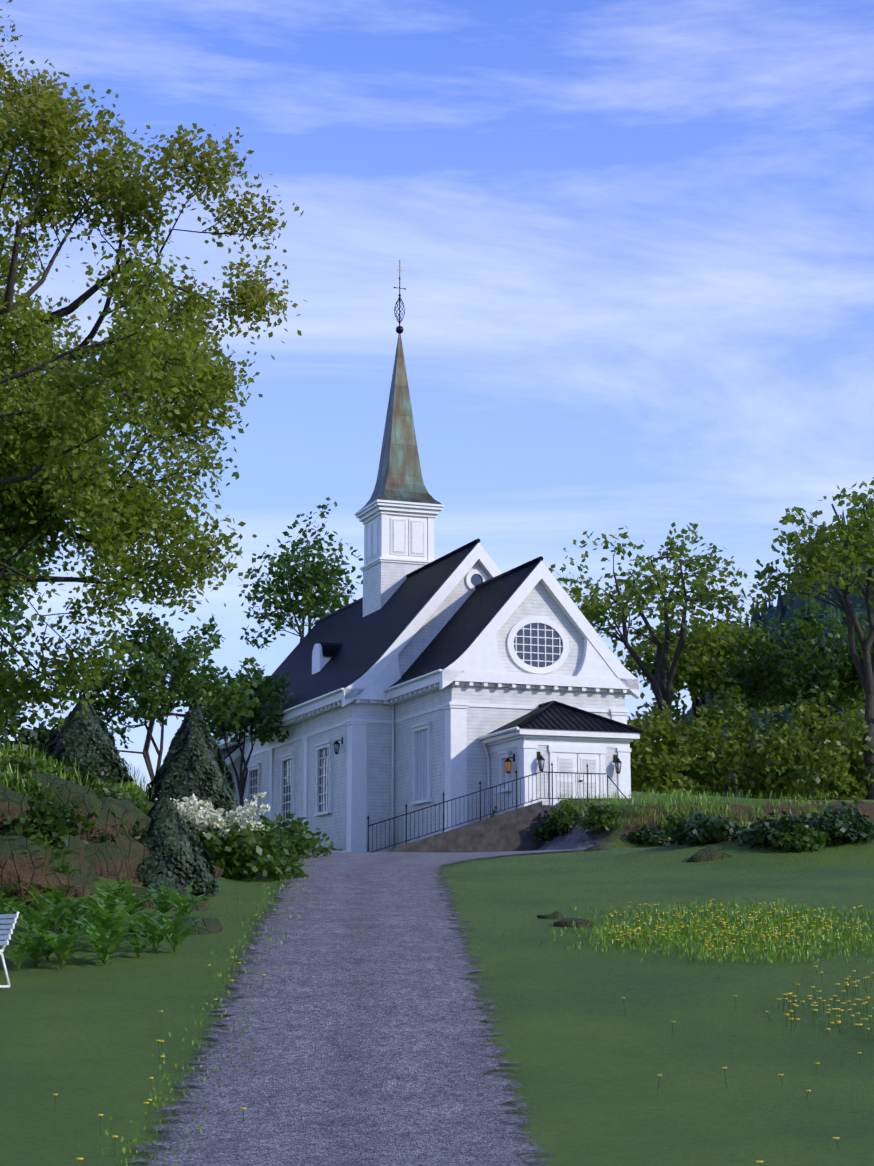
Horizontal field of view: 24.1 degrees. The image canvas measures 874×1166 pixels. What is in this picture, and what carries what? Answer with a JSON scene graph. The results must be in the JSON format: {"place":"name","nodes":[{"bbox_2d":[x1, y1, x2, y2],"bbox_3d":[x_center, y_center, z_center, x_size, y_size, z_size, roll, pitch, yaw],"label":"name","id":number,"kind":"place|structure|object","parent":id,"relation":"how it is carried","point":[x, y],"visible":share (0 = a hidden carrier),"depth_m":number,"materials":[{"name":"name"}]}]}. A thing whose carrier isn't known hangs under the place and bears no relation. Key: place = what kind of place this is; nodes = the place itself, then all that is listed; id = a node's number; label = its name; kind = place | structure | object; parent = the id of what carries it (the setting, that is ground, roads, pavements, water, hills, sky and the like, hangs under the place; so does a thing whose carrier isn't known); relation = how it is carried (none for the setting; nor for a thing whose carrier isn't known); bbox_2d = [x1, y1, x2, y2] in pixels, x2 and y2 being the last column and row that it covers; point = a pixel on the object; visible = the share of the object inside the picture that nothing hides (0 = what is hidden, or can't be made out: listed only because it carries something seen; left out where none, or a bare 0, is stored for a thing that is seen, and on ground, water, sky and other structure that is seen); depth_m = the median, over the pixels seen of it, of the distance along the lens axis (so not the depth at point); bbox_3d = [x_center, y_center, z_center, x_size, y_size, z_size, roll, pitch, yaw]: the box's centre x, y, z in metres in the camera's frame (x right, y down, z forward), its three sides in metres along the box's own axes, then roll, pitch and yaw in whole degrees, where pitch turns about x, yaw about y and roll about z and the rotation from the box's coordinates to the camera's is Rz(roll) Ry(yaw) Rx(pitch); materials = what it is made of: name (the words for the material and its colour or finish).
{"place":"outdoors","nodes":[
{"label":"outdoors","id":0,"kind":"place"},
{"bbox_2d":[0,590,45,662],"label":"tree","id":1,"kind":"object","parent":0,"point":[18,617],"depth_m":82.49,"materials":[{"name":"green plant"}]},
{"bbox_2d":[43,783,128,831],"bbox_3d":[-6.280,3.943,35.126,1.858,0.998,2.044,5,-11,-24],"label":"shrub","id":2,"kind":"object","parent":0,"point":[87,824],"visible":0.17,"depth_m":34.61,"materials":[{"name":"green plant"}]},
{"bbox_2d":[0,0,306,742],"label":"oak tree","id":3,"kind":"object","parent":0,"point":[145,381],"depth_m":34.51,"materials":[{"name":"green plant"}]},
{"bbox_2d":[238,497,362,650],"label":"aspen tree","id":4,"kind":"object","parent":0,"point":[300,578],"depth_m":118.41,"materials":[{"name":"green plant"}]},
{"bbox_2d":[131,798,624,1165],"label":"gravel path","id":5,"kind":"structure","parent":0,"point":[366,1045],"depth_m":21.71,"materials":[{"name":"grey gravel"}]},
{"bbox_2d":[224,519,624,851],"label":"church walls","id":6,"kind":"structure","parent":0,"point":[383,582],"depth_m":83.79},
{"bbox_2d":[217,538,642,763],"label":"roof","id":7,"kind":"structure","parent":6,"relation":"on","point":[352,641],"depth_m":88.17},
{"bbox_2d":[0,754,873,1165],"bbox_3d":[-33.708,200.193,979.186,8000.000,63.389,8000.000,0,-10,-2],"label":"lawn","id":8,"kind":"structure","parent":0,"point":[82,1030],"depth_m":23.42,"materials":[{"name":"green plant"}]},
{"bbox_2d":[0,911,18,987],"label":"park bench","id":9,"kind":"object","parent":8,"relation":"on","point":[6,938],"visible":1,"depth_m":25.11,"materials":[{"name":"white paint"}]},
{"bbox_2d":[0,756,37,773],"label":"shrub","id":10,"kind":"object","parent":8,"relation":"on","point":[21,767],"visible":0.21,"depth_m":38.15,"materials":[{"name":"green plant"}]},
{"bbox_2d":[0,668,43,746],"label":"tree","id":11,"kind":"object","parent":8,"relation":"on","point":[17,723],"visible":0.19,"depth_m":56.19,"materials":[{"name":"green plant"}]},
{"bbox_2d":[0,772,43,795],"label":"shrub","id":12,"kind":"object","parent":8,"relation":"on","point":[35,784],"visible":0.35,"depth_m":34.75,"materials":[{"name":"green plant"}]},
{"bbox_2d":[0,781,56,835],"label":"outcrop rock","id":13,"kind":"object","parent":8,"relation":"on","point":[13,804],"visible":0.15,"depth_m":33.55,"materials":[{"name":"stone"}]},
{"bbox_2d":[1,717,60,758],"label":"bush","id":14,"kind":"object","parent":8,"relation":"on","point":[38,738],"visible":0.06,"depth_m":55.88,"materials":[{"name":"green plant"}]},
{"bbox_2d":[0,749,61,775],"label":"shrub","id":15,"kind":"object","parent":8,"relation":"on","point":[35,762],"visible":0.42,"depth_m":38.33,"materials":[{"name":"green plant"}]},
{"bbox_2d":[0,505,65,629],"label":"maple tree","id":16,"kind":"object","parent":8,"relation":"on","point":[11,593],"depth_m":56.66,"materials":[{"name":"green plant"}]},
{"bbox_2d":[1,801,71,840],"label":"shrub","id":17,"kind":"object","parent":8,"relation":"on","point":[41,822],"visible":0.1,"depth_m":33.52,"materials":[{"name":"green plant"}]},
{"bbox_2d":[25,818,59,843],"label":"shrub","id":18,"kind":"object","parent":8,"relation":"on","point":[36,821],"visible":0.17,"depth_m":33.55,"materials":[{"name":"green plant"}]},
{"bbox_2d":[0,786,85,846],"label":"shrub","id":19,"kind":"object","parent":8,"relation":"on","point":[53,807],"visible":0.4,"depth_m":33.68,"materials":[{"name":"green plant"}]},
{"bbox_2d":[30,786,55,801],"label":"shrub","id":20,"kind":"object","parent":8,"relation":"on","point":[35,792],"depth_m":34.73,"materials":[{"name":"green plant"}]},
{"bbox_2d":[0,834,98,903],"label":"outcrop rock","id":21,"kind":"object","parent":8,"relation":"on","point":[17,862],"visible":0.44,"depth_m":32.87,"materials":[{"name":"stone"}]},
{"bbox_2d":[3,791,69,846],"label":"shrub","id":22,"kind":"object","parent":21,"relation":"on","point":[29,830],"visible":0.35,"depth_m":33.44,"materials":[{"name":"green plant"}]},
{"bbox_2d":[21,773,120,841],"bbox_3d":[-7.154,4.159,35.224,3.061,1.796,2.281,4,-11,-23],"label":"outcrop rock","id":23,"kind":"object","parent":8,"relation":"on","point":[105,821],"visible":0.15,"depth_m":34.92,"materials":[{"name":"stone"}]},
{"bbox_2d":[47,753,117,788],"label":"shrub","id":24,"kind":"object","parent":8,"relation":"on","point":[102,774],"visible":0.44,"depth_m":43.13,"materials":[{"name":"green plant"}]},
{"bbox_2d":[66,762,100,789],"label":"shrub","id":25,"kind":"object","parent":8,"relation":"on","point":[77,768],"visible":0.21,"depth_m":43.28,"materials":[{"name":"green plant"}]},
{"bbox_2d":[37,693,133,783],"bbox_3d":[-7.656,3.369,44.604,2.131,1.972,2.145,0,-10,-2],"label":"conical shrub","id":26,"kind":"object","parent":8,"relation":"on","point":[76,731],"depth_m":44.13,"materials":[{"name":"green plant"}]},
{"bbox_2d":[63,794,150,886],"bbox_3d":[-6.705,5.087,35.538,4.115,2.857,3.292,0,-10,-2],"label":"outcrop rock","id":27,"kind":"object","parent":8,"relation":"on","point":[124,854],"visible":0.17,"depth_m":34.84,"materials":[{"name":"brown stone"}]},
{"bbox_2d":[0,827,221,970],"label":"ferns","id":28,"kind":"object","parent":8,"relation":"on","point":[110,915],"visible":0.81,"depth_m":29.02,"materials":[{"name":"green plant"}]},
{"bbox_2d":[83,810,148,843],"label":"outcrop bush","id":29,"kind":"object","parent":8,"relation":"on","point":[105,838],"visible":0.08,"depth_m":35.00,"materials":[{"name":"green plant"}]},
{"bbox_2d":[93,778,148,813],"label":"outcrop bush","id":30,"kind":"object","parent":8,"relation":"on","point":[119,794],"visible":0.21,"depth_m":39.60,"materials":[{"name":"green plant"}]},
{"bbox_2d":[97,793,153,812],"bbox_3d":[-6.390,4.915,40.165,2.423,1.540,1.945,0,-10,-2],"label":"outcrop rock","id":31,"kind":"object","parent":8,"relation":"on","point":[149,805],"depth_m":40.04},
{"bbox_2d":[59,606,261,784],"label":"tree","id":32,"kind":"object","parent":8,"relation":"on","point":[138,672],"depth_m":67.42,"materials":[{"name":"green plant"}]},
{"bbox_2d":[124,884,208,911],"bbox_3d":[-4.718,5.531,34.060,1.635,1.026,1.384,-5,-11,24],"label":"outcrop rock","id":33,"kind":"object","parent":8,"relation":"on","point":[199,905],"visible":0.12,"depth_m":33.95,"materials":[{"name":"stone"}]},
{"bbox_2d":[128,916,222,935],"bbox_3d":[-3.955,5.481,30.927,1.485,0.888,1.289,-4,-11,21],"label":"outcrop rock","id":34,"kind":"object","parent":8,"relation":"on","point":[212,925],"visible":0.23,"depth_m":30.71,"materials":[{"name":"grey stone"}]},
{"bbox_2d":[135,791,220,895],"bbox_3d":[-4.789,4.543,35.806,2.096,1.846,2.076,0,-10,-2],"label":"conical shrub","id":35,"kind":"object","parent":8,"relation":"on","point":[167,829],"depth_m":35.27,"materials":[{"name":"green plant"}]},
{"bbox_2d":[144,699,238,818],"bbox_3d":[-5.520,4.252,46.520,2.581,3.295,2.610,0,-10,-2],"label":"conical shrub","id":36,"kind":"object","parent":8,"relation":"on","point":[194,726],"depth_m":46.01,"materials":[{"name":"green plant"}]},
{"bbox_2d":[77,855,325,1165],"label":"path edge grass","id":37,"kind":"structure","parent":8,"relation":"on","point":[123,1149],"depth_m":22.90,"materials":[{"name":"green plant"}]},
{"bbox_2d":[190,865,223,896],"bbox_3d":[-5.287,5.394,36.584,2.987,1.820,2.158,0,-10,-2],"label":"outcrop rock","id":38,"kind":"object","parent":8,"relation":"on","point":[219,871],"depth_m":36.40,"materials":[{"name":"stone"}]},
{"bbox_2d":[170,791,270,841],"bbox_3d":[-4.631,4.851,42.203,2.433,1.185,2.741,0,-10,-2],"label":"white blossom shrub","id":39,"kind":"object","parent":8,"relation":"on","point":[209,811],"visible":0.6,"depth_m":41.57,"materials":[{"name":"white plant"}]},
{"bbox_2d":[175,793,268,868],"bbox_3d":[-4.619,5.156,42.145,2.343,1.739,2.620,0,-10,-2],"label":"shrub","id":40,"kind":"object","parent":8,"relation":"on","point":[211,831],"depth_m":41.57,"materials":[{"name":"green plant"}]},
{"bbox_2d":[185,657,293,806],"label":"small tree","id":41,"kind":"object","parent":8,"relation":"on","point":[270,689],"depth_m":94.06,"materials":[{"name":"green plant"}]},
{"bbox_2d":[193,822,308,882],"bbox_3d":[-3.974,5.479,41.370,2.895,1.381,2.458,0,-10,-2],"label":"bush","id":42,"kind":"object","parent":8,"relation":"on","point":[244,843],"visible":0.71,"depth_m":40.91,"materials":[{"name":"green plant"}]},
{"bbox_2d":[247,812,342,860],"bbox_3d":[-4.320,6.330,50.069,3.015,1.504,3.257,9,-13,-40],"label":"bush","id":43,"kind":"object","parent":8,"relation":"on","point":[302,845],"visible":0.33,"depth_m":49.77,"materials":[{"name":"green plant"}]},
{"bbox_2d":[0,741,832,829],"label":"grass tufts","id":44,"kind":"object","parent":8,"relation":"on","point":[127,786],"depth_m":69.65,"materials":[{"name":"green plant"}]},
{"bbox_2d":[216,499,639,851],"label":"church trim","id":45,"kind":"structure","parent":8,"relation":"on","point":[478,662],"depth_m":81.14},
{"bbox_2d":[360,333,442,509],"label":"church spire","id":46,"kind":"structure","parent":45,"relation":"on","point":[399,477],"depth_m":97.68,"materials":[{"name":"green metal"}]},
{"bbox_2d":[394,260,405,333],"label":"weather vane","id":47,"kind":"object","parent":46,"relation":"on","point":[399,329],"visible":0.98,"depth_m":99.45,"materials":[{"name":"black metal"}]},
{"bbox_2d":[334,744,620,771],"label":"wall lanterns","id":48,"kind":"object","parent":45,"relation":"attached to","point":[541,762],"visible":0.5,"depth_m":76.71,"materials":[{"name":"black metal"}]},
{"bbox_2d":[505,762,511,770],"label":"wall lantern","id":49,"kind":"object","parent":45,"relation":"on","point":[508,768],"visible":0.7,"depth_m":76.52,"materials":[{"name":"orange glass"}]},
{"bbox_2d":[53,899,873,1165],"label":"dandelion","id":50,"kind":"object","parent":8,"relation":"on","point":[794,1007],"depth_m":26.79,"materials":[{"name":"yellow plant"}]},
{"bbox_2d":[383,801,576,851],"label":"ramp wall","id":51,"kind":"structure","parent":8,"relation":"on","point":[509,831],"depth_m":72.89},
{"bbox_2d":[529,823,556,842],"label":"bush","id":52,"kind":"object","parent":8,"relation":"on","point":[544,834],"visible":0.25,"depth_m":73.27,"materials":[{"name":"green plant"}]},
{"bbox_2d":[537,911,566,919],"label":"rock","id":53,"kind":"object","parent":8,"relation":"on","point":[555,915],"visible":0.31,"depth_m":33.01,"materials":[{"name":"grey stone"}]},
{"bbox_2d":[538,799,581,833],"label":"bush","id":54,"kind":"object","parent":8,"relation":"on","point":[563,814],"visible":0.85,"depth_m":72.82,"materials":[{"name":"green plant"}]},
{"bbox_2d":[553,818,576,834],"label":"bush","id":55,"kind":"object","parent":8,"relation":"on","point":[574,822],"visible":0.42,"depth_m":72.54,"materials":[{"name":"green plant"}]},
{"bbox_2d":[553,918,596,927],"bbox_3d":[2.177,5.462,32.029,0.774,0.449,0.610,0,-10,-2],"label":"rock","id":56,"kind":"object","parent":8,"relation":"on","point":[568,922],"visible":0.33,"depth_m":31.83,"materials":[{"name":"grey stone"}]},
{"bbox_2d":[584,845,608,850],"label":"rock","id":57,"kind":"object","parent":8,"relation":"on","point":[599,848],"visible":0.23,"depth_m":58.10,"materials":[{"name":"stone"}]},
{"bbox_2d":[575,802,621,832],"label":"bush","id":58,"kind":"object","parent":8,"relation":"on","point":[597,815],"visible":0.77,"depth_m":69.90,"materials":[{"name":"green plant"}]},
{"bbox_2d":[626,824,670,846],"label":"bush","id":59,"kind":"object","parent":8,"relation":"on","point":[645,833],"visible":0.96,"depth_m":68.33,"materials":[{"name":"green plant"}]},
{"bbox_2d":[548,522,767,743],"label":"oak tree","id":60,"kind":"object","parent":8,"relation":"on","point":[590,613],"depth_m":98.29,"materials":[{"name":"green plant"}]},
{"bbox_2d":[627,698,725,795],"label":"bush","id":61,"kind":"object","parent":8,"relation":"on","point":[653,762],"visible":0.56,"depth_m":91.32,"materials":[{"name":"green plant"}]},
{"bbox_2d":[627,679,730,794],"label":"bush","id":62,"kind":"object","parent":8,"relation":"on","point":[675,711],"visible":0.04,"depth_m":99.18,"materials":[{"name":"green plant"}]},
{"bbox_2d":[660,812,700,833],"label":"bush","id":63,"kind":"object","parent":8,"relation":"on","point":[675,817],"visible":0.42,"depth_m":69.03,"materials":[{"name":"green plant"}]},
{"bbox_2d":[502,897,873,964],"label":"tall grass tufts","id":64,"kind":"object","parent":8,"relation":"on","point":[695,938],"visible":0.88,"depth_m":29.88,"materials":[{"name":"green plant"}]},
{"bbox_2d":[613,603,789,767],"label":"tree","id":65,"kind":"object","parent":8,"relation":"on","point":[701,677],"depth_m":103.47,"materials":[{"name":"green plant"}]},
{"bbox_2d":[667,811,738,844],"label":"bush","id":66,"kind":"object","parent":8,"relation":"on","point":[677,835],"visible":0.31,"depth_m":46.57,"materials":[{"name":"green plant"}]},
{"bbox_2d":[686,846,732,861],"bbox_3d":[5.866,5.977,44.020,1.146,0.648,0.788,0,-10,-2],"label":"rock","id":67,"kind":"object","parent":8,"relation":"on","point":[709,853],"visible":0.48,"depth_m":43.75,"materials":[{"name":"stone"}]},
{"bbox_2d":[683,817,747,845],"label":"bush","id":68,"kind":"object","parent":8,"relation":"on","point":[707,830],"visible":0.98,"depth_m":45.55,"materials":[{"name":"green plant"}]},
{"bbox_2d":[660,671,800,798],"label":"bush","id":69,"kind":"object","parent":8,"relation":"on","point":[733,750],"visible":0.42,"depth_m":92.62,"materials":[{"name":"green plant"}]},
{"bbox_2d":[737,812,786,845],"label":"bush","id":70,"kind":"object","parent":8,"relation":"on","point":[744,841],"visible":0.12,"depth_m":44.82,"materials":[{"name":"green plant"}]},
{"bbox_2d":[747,811,829,849],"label":"bush","id":71,"kind":"object","parent":8,"relation":"on","point":[759,836],"visible":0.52,"depth_m":44.24,"materials":[{"name":"green plant"}]},
{"bbox_2d":[704,591,872,799],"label":"tree","id":72,"kind":"object","parent":8,"relation":"on","point":[802,655],"depth_m":98.96,"materials":[{"name":"green plant"}]},
{"bbox_2d":[769,825,830,851],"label":"bush","id":73,"kind":"object","parent":8,"relation":"on","point":[814,840],"visible":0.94,"depth_m":43.80,"materials":[{"name":"green plant"}]},
{"bbox_2d":[739,689,873,799],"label":"bush","id":74,"kind":"object","parent":8,"relation":"on","point":[832,753],"visible":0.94,"depth_m":90.29,"materials":[{"name":"green plant"}]},
{"bbox_2d":[749,677,864,799],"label":"bush","id":75,"kind":"object","parent":8,"relation":"on","point":[833,712],"visible":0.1,"depth_m":100.14,"materials":[{"name":"green plant"}]},
{"bbox_2d":[752,477,873,799],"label":"oak tree","id":76,"kind":"object","parent":8,"relation":"on","point":[815,552],"depth_m":91.01,"materials":[{"name":"green plant"}]},
{"bbox_2d":[795,795,873,842],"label":"bush","id":77,"kind":"object","parent":8,"relation":"on","point":[846,811],"visible":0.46,"depth_m":44.55,"materials":[{"name":"green plant"}]},
{"bbox_2d":[813,812,873,845],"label":"bush","id":78,"kind":"object","parent":8,"relation":"on","point":[842,832],"visible":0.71,"depth_m":44.12,"materials":[{"name":"green plant"}]},
{"bbox_2d":[830,693,864,799],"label":"bush","id":79,"kind":"object","parent":8,"relation":"on","point":[851,750],"visible":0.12,"depth_m":92.89,"materials":[{"name":"green plant"}]},
{"bbox_2d":[0,0,873,799],"label":"sky","id":80,"kind":"structure","parent":0,"point":[632,241],"materials":[{"name":"blue"}]},
{"bbox_2d":[251,574,629,851],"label":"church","id":81,"kind":"structure","parent":0,"point":[476,579],"depth_m":80.35,"materials":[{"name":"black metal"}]},
{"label":"distant hill","id":82,"kind":"structure","parent":0,"visible":0},
{"bbox_2d":[652,511,873,799],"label":"distant hill spruces","id":83,"kind":"object","parent":82,"relation":"on","point":[782,612],"visible":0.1,"depth_m":485.29,"materials":[{"name":"green plant"}]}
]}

